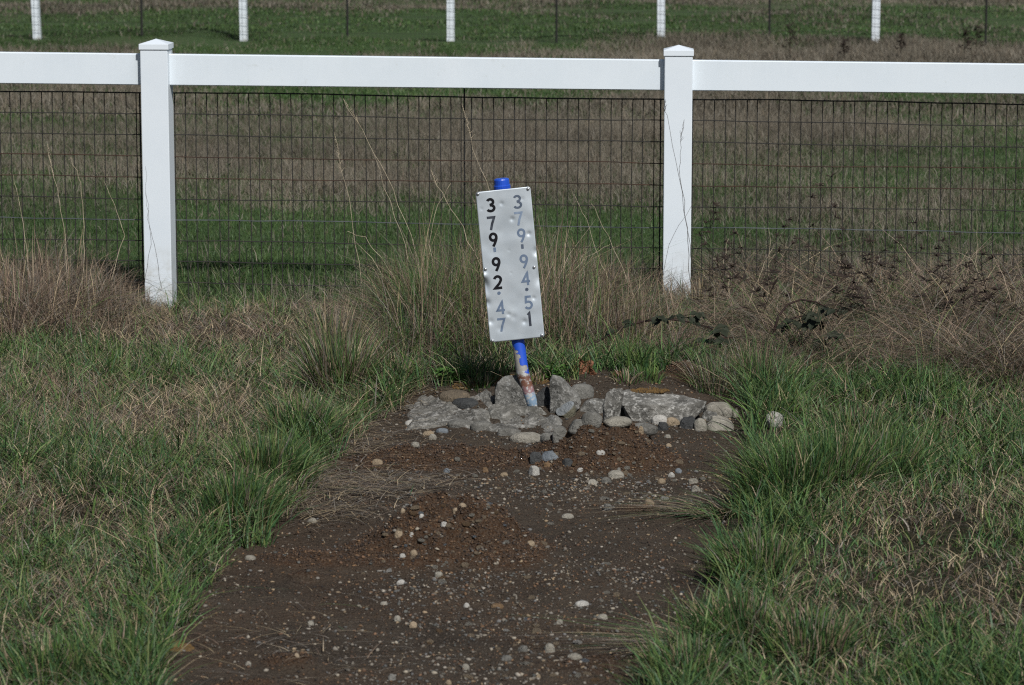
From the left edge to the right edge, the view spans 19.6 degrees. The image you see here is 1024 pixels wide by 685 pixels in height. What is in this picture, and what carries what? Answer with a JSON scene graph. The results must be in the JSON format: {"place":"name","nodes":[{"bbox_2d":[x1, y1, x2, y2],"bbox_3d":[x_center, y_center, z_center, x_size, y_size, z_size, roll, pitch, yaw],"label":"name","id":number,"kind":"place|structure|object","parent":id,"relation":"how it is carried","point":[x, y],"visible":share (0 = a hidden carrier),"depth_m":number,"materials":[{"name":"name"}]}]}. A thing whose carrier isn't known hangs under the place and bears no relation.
{"place":"outdoors","nodes":[
{"label":"outdoors","id":0,"kind":"place"},
{"bbox_2d":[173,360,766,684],"bbox_3d":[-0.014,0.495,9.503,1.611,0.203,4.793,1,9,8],"label":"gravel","id":1,"kind":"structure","parent":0,"point":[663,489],"depth_m":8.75,"materials":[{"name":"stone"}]},
{"bbox_2d":[0,0,1023,684],"bbox_3d":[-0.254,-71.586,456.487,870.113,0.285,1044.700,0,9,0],"label":"ground","id":2,"kind":"structure","parent":0,"point":[382,622],"depth_m":9.26,"materials":[{"name":"soil"}]},
{"bbox_2d":[0,621,135,684],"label":"grass tussock","id":3,"kind":"object","parent":2,"relation":"on","point":[32,661],"depth_m":7.59,"materials":[{"name":"plant"}]},
{"bbox_2d":[27,611,192,682],"bbox_3d":[-1.044,0.786,7.671,0.461,0.171,0.535,0,9,0],"label":"grass tussock","id":4,"kind":"object","parent":2,"relation":"on","point":[114,643],"depth_m":7.66,"materials":[{"name":"plant"}]},
{"bbox_2d":[118,311,170,327],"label":"grass tussock","id":5,"kind":"object","parent":2,"relation":"on","point":[154,321],"depth_m":13.33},
{"bbox_2d":[157,641,194,651],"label":"rock","id":6,"kind":"object","parent":2,"relation":"on","point":[188,646],"visible":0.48,"depth_m":7.98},
{"bbox_2d":[163,457,311,530],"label":"grass tussock","id":7,"kind":"object","parent":2,"relation":"on","point":[251,486],"depth_m":9.33,"materials":[{"name":"plant"}]},
{"bbox_2d":[15,380,500,684],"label":"straw","id":8,"kind":"object","parent":2,"relation":"on","point":[368,484],"visible":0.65,"depth_m":9.97,"materials":[{"name":"plant"}]},
{"bbox_2d":[213,420,343,491],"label":"grass tussock","id":9,"kind":"object","parent":2,"relation":"on","point":[269,454],"depth_m":9.80,"materials":[{"name":"plant"}]},
{"bbox_2d":[246,383,375,442],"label":"grass tussock","id":10,"kind":"object","parent":2,"relation":"on","point":[308,409],"depth_m":10.57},
{"bbox_2d":[258,318,407,401],"bbox_3d":[-0.676,0.052,11.576,0.615,0.365,0.702,0,9,0],"label":"grass tussock","id":11,"kind":"object","parent":2,"relation":"on","point":[321,364],"depth_m":11.52,"materials":[{"name":"plant"}]},
{"bbox_2d":[277,289,404,364],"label":"grass tussock","id":12,"kind":"object","parent":2,"relation":"on","point":[347,334],"depth_m":12.27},
{"bbox_2d":[326,347,449,390],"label":"grass tussock","id":13,"kind":"object","parent":2,"relation":"on","point":[410,369],"depth_m":11.58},
{"bbox_2d":[337,247,438,304],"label":"grass tussock","id":14,"kind":"object","parent":2,"relation":"on","point":[381,267],"depth_m":13.46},
{"bbox_2d":[332,244,484,335],"bbox_3d":[-0.351,-0.218,12.818,0.894,0.499,1.096,0,9,0],"label":"grass tussock","id":15,"kind":"object","parent":2,"relation":"on","point":[422,288],"depth_m":12.84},
{"bbox_2d":[377,234,484,305],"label":"grass tussock","id":16,"kind":"object","parent":2,"relation":"on","point":[452,262],"depth_m":13.27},
{"bbox_2d":[407,397,457,429],"bbox_3d":[-0.303,0.302,11.207,0.264,0.156,0.420,0,9,0],"label":"flat rock","id":17,"kind":"object","parent":2,"relation":"on","point":[429,411],"visible":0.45,"depth_m":11.21,"materials":[{"name":"stone"}]},
{"bbox_2d":[435,363,470,381],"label":"leafy weed","id":18,"kind":"object","parent":2,"relation":"on","point":[440,369],"visible":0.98,"depth_m":11.47,"materials":[{"name":"green plant"}]},
{"bbox_2d":[439,390,470,401],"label":"rock","id":19,"kind":"object","parent":2,"relation":"on","point":[452,394],"visible":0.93,"depth_m":11.29,"materials":[{"name":"stone"}]},
{"bbox_2d":[174,372,740,684],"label":"plant litter","id":20,"kind":"object","parent":2,"relation":"on","point":[445,587],"visible":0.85,"depth_m":8.62,"materials":[{"name":"plant"}]},
{"bbox_2d":[447,419,470,427],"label":"rock","id":21,"kind":"object","parent":2,"relation":"on","point":[457,423],"visible":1,"depth_m":11.05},
{"bbox_2d":[452,398,477,408],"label":"rock","id":22,"kind":"object","parent":2,"relation":"on","point":[462,403],"visible":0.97,"depth_m":11.23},
{"bbox_2d":[454,408,489,421],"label":"flat rock","id":23,"kind":"object","parent":2,"relation":"on","point":[478,414],"visible":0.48,"depth_m":11.13,"materials":[{"name":"stone"}]},
{"bbox_2d":[457,368,501,392],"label":"grass tussock","id":24,"kind":"object","parent":2,"relation":"on","point":[485,383],"depth_m":11.39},
{"bbox_2d":[470,421,491,430],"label":"rock","id":25,"kind":"object","parent":2,"relation":"on","point":[479,425],"visible":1,"depth_m":11.01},
{"bbox_2d":[405,395,557,433],"bbox_3d":[-0.003,0.318,10.978,0.541,0.202,1.135,-9,13,-43],"label":"flat rock","id":26,"kind":"object","parent":2,"relation":"on","point":[531,420],"visible":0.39,"depth_m":11.08,"materials":[{"name":"stone"}]},
{"bbox_2d":[452,374,513,389],"bbox_3d":[-0.102,0.152,11.426,0.262,0.056,0.108,0,9,0],"label":"rock","id":27,"kind":"object","parent":2,"relation":"on","point":[456,385],"visible":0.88,"depth_m":11.41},
{"bbox_2d":[477,390,493,407],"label":"flat rock","id":28,"kind":"object","parent":2,"relation":"on","point":[487,399],"visible":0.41,"depth_m":11.26,"materials":[{"name":"stone"}]},
{"bbox_2d":[497,428,519,435],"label":"rock","id":29,"kind":"object","parent":2,"relation":"on","point":[506,431],"visible":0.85,"depth_m":10.93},
{"bbox_2d":[476,178,543,405],"bbox_3d":[-0.004,-0.158,11.164,0.256,0.924,0.100,1,9,4],"label":"number sign","id":30,"kind":"object","parent":2,"relation":"on","point":[509,258],"visible":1,"depth_m":11.11,"materials":[{"name":"paint"}]},
{"bbox_2d":[494,375,526,405],"bbox_3d":[0.004,0.206,11.214,0.140,0.162,0.076,0,9,0],"label":"rock","id":31,"kind":"object","parent":2,"relation":"on","point":[508,388],"visible":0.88,"depth_m":11.19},
{"bbox_2d":[0,268,1023,684],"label":"grass","id":32,"kind":"structure","parent":2,"relation":"on","point":[158,454],"depth_m":9.71,"materials":[{"name":"plant"}]},
{"bbox_2d":[0,39,1023,307],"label":"white fence","id":33,"kind":"object","parent":2,"relation":"on","point":[156,69],"visible":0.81,"depth_m":14.02,"materials":[{"name":"plastic"}]},
{"bbox_2d":[0,27,1023,123],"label":"meadow grass","id":34,"kind":"structure","parent":2,"relation":"on","point":[922,48],"depth_m":27.17,"materials":[{"name":"plant"}]},
{"bbox_2d":[0,0,1023,43],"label":"pasture grass","id":35,"kind":"structure","parent":2,"relation":"on","point":[174,6],"depth_m":39.92,"materials":[{"name":"plant"}]},
{"bbox_2d":[0,0,1023,46],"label":"white fence","id":36,"kind":"object","parent":2,"relation":"on","point":[243,23],"visible":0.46,"depth_m":34.37,"materials":[{"name":"plastic"}]},
{"bbox_2d":[0,292,1023,684],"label":"thatch","id":37,"kind":"object","parent":2,"relation":"on","point":[364,410],"visible":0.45,"depth_m":9.78,"materials":[{"name":"plant"}]},
{"bbox_2d":[487,403,546,419],"bbox_3d":[0.018,0.299,11.150,0.312,0.135,0.185,0,9,0],"label":"flat rock","id":38,"kind":"object","parent":2,"relation":"on","point":[507,411],"visible":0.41,"depth_m":11.13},
{"bbox_2d":[509,432,539,442],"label":"rock","id":39,"kind":"object","parent":2,"relation":"on","point":[528,437],"visible":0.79,"depth_m":10.83,"materials":[{"name":"stone"}]},
{"bbox_2d":[528,465,539,475],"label":"stone","id":40,"kind":"object","parent":2,"relation":"on","point":[533,470],"visible":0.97,"depth_m":10.22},
{"bbox_2d":[530,452,541,463],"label":"stone","id":41,"kind":"object","parent":2,"relation":"on","point":[535,457],"visible":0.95,"depth_m":10.30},
{"bbox_2d":[529,368,547,384],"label":"grass tussock","id":42,"kind":"object","parent":2,"relation":"on","point":[537,375],"depth_m":11.39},
{"bbox_2d":[536,386,549,406],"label":"rock","id":43,"kind":"object","parent":2,"relation":"on","point":[543,396],"visible":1,"depth_m":11.18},
{"bbox_2d":[542,450,558,461],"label":"stone","id":44,"kind":"object","parent":2,"relation":"on","point":[548,455],"visible":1,"depth_m":10.31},
{"bbox_2d":[546,414,561,424],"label":"flat rock","id":45,"kind":"object","parent":2,"relation":"on","point":[554,419],"visible":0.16,"depth_m":11.05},
{"bbox_2d":[545,364,567,378],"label":"leafy weed","id":46,"kind":"object","parent":2,"relation":"on","point":[548,367],"visible":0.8,"depth_m":11.39,"materials":[{"name":"green plant"}]},
{"bbox_2d":[552,425,566,443],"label":"rock","id":47,"kind":"object","parent":2,"relation":"on","point":[559,431],"visible":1,"depth_m":10.37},
{"bbox_2d":[549,375,580,412],"bbox_3d":[0.200,0.214,11.150,0.120,0.187,0.062,0,9,0],"label":"rock","id":48,"kind":"object","parent":2,"relation":"on","point":[562,391],"visible":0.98,"depth_m":11.12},
{"bbox_2d":[555,401,575,417],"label":"rock","id":49,"kind":"object","parent":2,"relation":"on","point":[567,410],"visible":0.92,"depth_m":11.10,"materials":[{"name":"grey stone"}]},
{"bbox_2d":[568,419,582,434],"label":"rock","id":50,"kind":"object","parent":2,"relation":"on","point":[575,425],"visible":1,"depth_m":10.34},
{"bbox_2d":[572,383,593,398],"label":"rock","id":51,"kind":"object","parent":2,"relation":"on","point":[584,391],"visible":0.71,"depth_m":11.22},
{"bbox_2d":[572,357,595,374],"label":"dead leaf","id":52,"kind":"object","parent":2,"relation":"on","point":[592,372],"visible":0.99,"depth_m":11.46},
{"bbox_2d":[581,412,601,428],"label":"rock","id":53,"kind":"object","parent":2,"relation":"on","point":[594,419],"visible":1,"depth_m":10.34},
{"bbox_2d":[580,398,604,413],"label":"rock","id":54,"kind":"object","parent":2,"relation":"on","point":[593,405],"visible":0.69,"depth_m":11.14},
{"bbox_2d":[474,607,727,665],"bbox_3d":[0.214,0.779,7.977,0.776,0.116,0.695,0,9,0],"label":"grass tussock","id":55,"kind":"object","parent":2,"relation":"on","point":[641,640],"depth_m":7.99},
{"bbox_2d":[603,388,623,424],"bbox_3d":[0.354,0.242,10.394,0.075,0.166,0.068,0,9,0],"label":"rock","id":56,"kind":"object","parent":2,"relation":"on","point":[612,404],"visible":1,"depth_m":10.38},
{"bbox_2d":[608,470,623,478],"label":"stone","id":57,"kind":"object","parent":2,"relation":"on","point":[616,474],"visible":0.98,"depth_m":10.19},
{"bbox_2d":[603,416,631,427],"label":"rock","id":58,"kind":"object","parent":2,"relation":"on","point":[621,421],"visible":1,"depth_m":10.35,"materials":[{"name":"stone"}]},
{"bbox_2d":[607,365,647,385],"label":"grass tussock","id":59,"kind":"object","parent":2,"relation":"on","point":[626,375],"depth_m":11.44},
{"bbox_2d":[577,293,678,343],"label":"grass tussock","id":60,"kind":"object","parent":2,"relation":"on","point":[636,314],"depth_m":12.79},
{"bbox_2d":[624,364,667,383],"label":"grass tussock","id":61,"kind":"object","parent":2,"relation":"on","point":[650,377],"depth_m":11.49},
{"bbox_2d":[635,422,657,435],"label":"rock","id":62,"kind":"object","parent":2,"relation":"on","point":[649,429],"visible":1,"depth_m":10.40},
{"bbox_2d":[555,483,744,525],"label":"grass tussock","id":63,"kind":"object","parent":2,"relation":"on","point":[696,511],"depth_m":9.62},
{"bbox_2d":[651,415,666,424],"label":"rock","id":64,"kind":"object","parent":2,"relation":"on","point":[656,419],"visible":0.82,"depth_m":11.07,"materials":[{"name":"white stone"}]},
{"bbox_2d":[622,389,706,422],"bbox_3d":[0.565,0.267,11.150,0.338,0.166,0.144,0,9,0],"label":"rock","id":65,"kind":"object","parent":2,"relation":"on","point":[642,407],"visible":0.68,"depth_m":11.10,"materials":[{"name":"stone"}]},
{"bbox_2d":[630,387,669,393],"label":"moss","id":66,"kind":"object","parent":65,"relation":"on","point":[654,390],"visible":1,"depth_m":11.18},
{"bbox_2d":[606,622,738,684],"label":"grass tussock","id":67,"kind":"object","parent":2,"relation":"on","point":[674,660],"depth_m":7.59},
{"bbox_2d":[679,416,695,428],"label":"rock","id":68,"kind":"object","parent":2,"relation":"on","point":[687,422],"visible":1,"depth_m":11.04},
{"bbox_2d":[659,268,741,310],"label":"grass tussock","id":69,"kind":"object","parent":2,"relation":"on","point":[698,293],"depth_m":13.64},
{"bbox_2d":[694,418,706,430],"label":"rock","id":70,"kind":"object","parent":2,"relation":"on","point":[699,423],"visible":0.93,"depth_m":11.01,"materials":[{"name":"stone"}]},
{"bbox_2d":[665,336,740,356],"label":"bramble","id":71,"kind":"object","parent":2,"relation":"on","point":[706,341],"visible":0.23,"depth_m":12.12,"materials":[{"name":"plant"}]},
{"bbox_2d":[701,411,716,420],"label":"rock","id":72,"kind":"object","parent":2,"relation":"on","point":[706,415],"visible":0.47,"depth_m":11.17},
{"bbox_2d":[695,201,731,286],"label":"dead weed","id":73,"kind":"object","parent":2,"relation":"on","point":[708,231],"visible":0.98,"depth_m":14.07,"materials":[{"name":"brown plant"}]},
{"bbox_2d":[661,344,766,398],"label":"grass tussock","id":74,"kind":"object","parent":2,"relation":"on","point":[705,384],"depth_m":11.55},
{"bbox_2d":[703,402,733,417],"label":"rock","id":75,"kind":"object","parent":2,"relation":"on","point":[718,408],"visible":0.64,"depth_m":11.21,"materials":[{"name":"stone"}]},
{"bbox_2d":[707,415,733,430],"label":"rock","id":76,"kind":"object","parent":2,"relation":"on","point":[712,425],"visible":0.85,"depth_m":11.04,"materials":[{"name":"stone"}]},
{"bbox_2d":[699,252,750,308],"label":"dead weed","id":77,"kind":"object","parent":2,"relation":"on","point":[723,256],"visible":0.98,"depth_m":13.31,"materials":[{"name":"brown plant"}]},
{"bbox_2d":[698,229,758,298],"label":"dead weed","id":78,"kind":"object","parent":2,"relation":"on","point":[728,243],"visible":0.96,"depth_m":13.83,"materials":[{"name":"brown plant"}]},
{"bbox_2d":[661,579,801,653],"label":"grass tussock","id":79,"kind":"object","parent":2,"relation":"on","point":[746,608],"depth_m":7.96,"materials":[{"name":"plant"}]},
{"bbox_2d":[681,518,829,583],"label":"grass tussock","id":80,"kind":"object","parent":2,"relation":"on","point":[775,553],"depth_m":8.63,"materials":[{"name":"plant"}]},
{"bbox_2d":[706,330,817,395],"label":"grass tussock","id":81,"kind":"object","parent":2,"relation":"on","point":[755,351],"depth_m":11.60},
{"bbox_2d":[735,268,801,335],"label":"dead weed","id":82,"kind":"object","parent":2,"relation":"on","point":[757,290],"visible":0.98,"depth_m":13.02,"materials":[{"name":"brown plant"}]},
{"bbox_2d":[766,411,782,428],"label":"rock","id":83,"kind":"object","parent":2,"relation":"on","point":[776,419],"visible":0.67,"depth_m":10.90,"materials":[{"name":"white stone"}]},
{"bbox_2d":[702,433,849,509],"bbox_3d":[0.845,0.411,9.680,0.552,0.272,0.572,0,9,0],"label":"grass tussock","id":84,"kind":"object","parent":2,"relation":"on","point":[819,475],"depth_m":9.65,"materials":[{"name":"plant"}]},
{"bbox_2d":[771,216,798,300],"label":"dead weed","id":85,"kind":"object","parent":2,"relation":"on","point":[792,242],"visible":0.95,"depth_m":13.63,"materials":[{"name":"brown plant"}]},
{"bbox_2d":[782,22,801,59],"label":"dead weed","id":86,"kind":"object","parent":2,"relation":"on","point":[792,36],"visible":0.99,"depth_m":30.47,"materials":[{"name":"brown plant"}]},
{"bbox_2d":[773,299,845,351],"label":"bramble","id":87,"kind":"object","parent":2,"relation":"on","point":[812,322],"visible":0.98,"depth_m":12.20,"materials":[{"name":"plant"}]},
{"bbox_2d":[742,594,888,669],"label":"grass tussock","id":88,"kind":"object","parent":2,"relation":"on","point":[815,635],"depth_m":7.81,"materials":[{"name":"plant"}]},
{"bbox_2d":[793,168,843,296],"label":"dead weed","id":89,"kind":"object","parent":2,"relation":"on","point":[833,204],"visible":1,"depth_m":13.59,"materials":[{"name":"brown plant"}]},
{"bbox_2d":[754,418,911,497],"bbox_3d":[1.043,0.369,9.857,0.597,0.270,0.558,-5,11,-30],"label":"grass tussock","id":90,"kind":"object","parent":2,"relation":"on","point":[861,459],"depth_m":9.82,"materials":[{"name":"plant"}]},
{"bbox_2d":[813,259,867,321],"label":"dead weed","id":91,"kind":"object","parent":2,"relation":"on","point":[848,266],"visible":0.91,"depth_m":13.13,"materials":[{"name":"brown plant"}]},
{"bbox_2d":[828,226,853,298],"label":"dead weed","id":92,"kind":"object","parent":2,"relation":"on","point":[840,238],"visible":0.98,"depth_m":13.73,"materials":[{"name":"brown plant"}]},
{"bbox_2d":[837,37,850,55],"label":"dead weed","id":93,"kind":"object","parent":2,"relation":"on","point":[845,48],"visible":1,"depth_m":30.41,"materials":[{"name":"brown plant"}]},
{"bbox_2d":[829,274,874,335],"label":"dead weed","id":94,"kind":"object","parent":2,"relation":"on","point":[857,296],"visible":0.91,"depth_m":12.82,"materials":[{"name":"brown plant"}]},
{"bbox_2d":[805,396,910,442],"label":"grass tussock","id":95,"kind":"object","parent":2,"relation":"on","point":[850,413],"depth_m":10.71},
{"bbox_2d":[842,246,898,308],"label":"dead weed","id":96,"kind":"object","parent":2,"relation":"on","point":[869,276],"visible":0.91,"depth_m":13.14,"materials":[{"name":"brown plant"}]},
{"bbox_2d":[863,233,900,282],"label":"dead weed","id":97,"kind":"object","parent":2,"relation":"on","point":[879,256],"visible":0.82,"depth_m":13.58,"materials":[{"name":"brown plant"}]},
{"bbox_2d":[810,415,975,483],"bbox_3d":[1.258,0.346,10.113,0.527,0.230,0.607,-4,10,-22],"label":"grass tussock","id":98,"kind":"object","parent":2,"relation":"on","point":[891,439],"depth_m":10.02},
{"bbox_2d":[893,33,908,50],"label":"dead weed","id":99,"kind":"object","parent":2,"relation":"on","point":[901,41],"visible":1,"depth_m":30.31,"materials":[{"name":"brown plant"}]},
{"bbox_2d":[887,208,924,284],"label":"dead weed","id":100,"kind":"object","parent":2,"relation":"on","point":[897,259],"visible":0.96,"depth_m":13.73,"materials":[{"name":"brown plant"}]},
{"bbox_2d":[912,259,952,325],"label":"dead weed","id":101,"kind":"object","parent":2,"relation":"on","point":[944,278],"visible":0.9,"depth_m":12.92,"materials":[{"name":"brown plant"}]},
{"bbox_2d":[930,231,958,279],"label":"dead weed","id":102,"kind":"object","parent":2,"relation":"on","point":[938,254],"visible":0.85,"depth_m":13.72,"materials":[{"name":"brown plant"}]},
{"bbox_2d":[928,279,991,327],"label":"dead weed","id":103,"kind":"object","parent":2,"relation":"on","point":[962,299],"visible":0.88,"depth_m":12.69,"materials":[{"name":"brown plant"}]},
{"bbox_2d":[957,27,972,58],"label":"dead weed","id":104,"kind":"object","parent":2,"relation":"on","point":[967,41],"visible":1,"depth_m":30.09,"materials":[{"name":"brown plant"}]},
{"bbox_2d":[969,22,985,58],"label":"dead weed","id":105,"kind":"object","parent":2,"relation":"on","point":[974,29],"visible":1,"depth_m":30.30,"materials":[{"name":"brown plant"}]},
{"bbox_2d":[953,250,1019,314],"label":"dead weed","id":106,"kind":"object","parent":2,"relation":"on","point":[983,254],"visible":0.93,"depth_m":13.01,"materials":[{"name":"brown plant"}]},
{"bbox_2d":[961,283,1019,334],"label":"dead weed","id":107,"kind":"object","parent":2,"relation":"on","point":[987,296],"visible":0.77,"depth_m":12.54,"materials":[{"name":"brown plant"}]},
{"bbox_2d":[0,106,1023,309],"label":"field grass","id":108,"kind":"structure","parent":0,"point":[594,155],"depth_m":19.06,"materials":[{"name":"plant"}]},
{"bbox_2d":[0,174,1023,387],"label":"dry grass","id":109,"kind":"structure","parent":0,"point":[23,300],"depth_m":12.92,"materials":[{"name":"plant"}]},
{"bbox_2d":[343,99,420,273],"bbox_3d":[-0.558,-0.606,13.274,0.387,0.972,0.018,0,9,0],"label":"grass stalk","id":110,"kind":"object","parent":109,"relation":"on","point":[385,173],"depth_m":13.25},
{"bbox_2d":[582,310,730,349],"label":"bramble","id":111,"kind":"object","parent":109,"relation":"on","point":[717,331],"visible":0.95,"depth_m":11.97,"materials":[{"name":"plant"}]},
{"bbox_2d":[662,101,694,285],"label":"grass stalk","id":112,"kind":"object","parent":109,"relation":"on","point":[682,192],"depth_m":13.67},
{"bbox_2d":[679,122,690,283],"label":"grass stalk","id":113,"kind":"object","parent":109,"relation":"on","point":[684,204],"depth_m":13.67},
{"bbox_2d":[776,315,806,332],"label":"bramble","id":114,"kind":"object","parent":109,"relation":"on","point":[781,325],"visible":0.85,"depth_m":12.28,"materials":[{"name":"plant"}]},
{"bbox_2d":[837,303,880,317],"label":"bramble","id":115,"kind":"object","parent":109,"relation":"on","point":[845,309],"visible":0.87,"depth_m":12.84,"materials":[{"name":"plant"}]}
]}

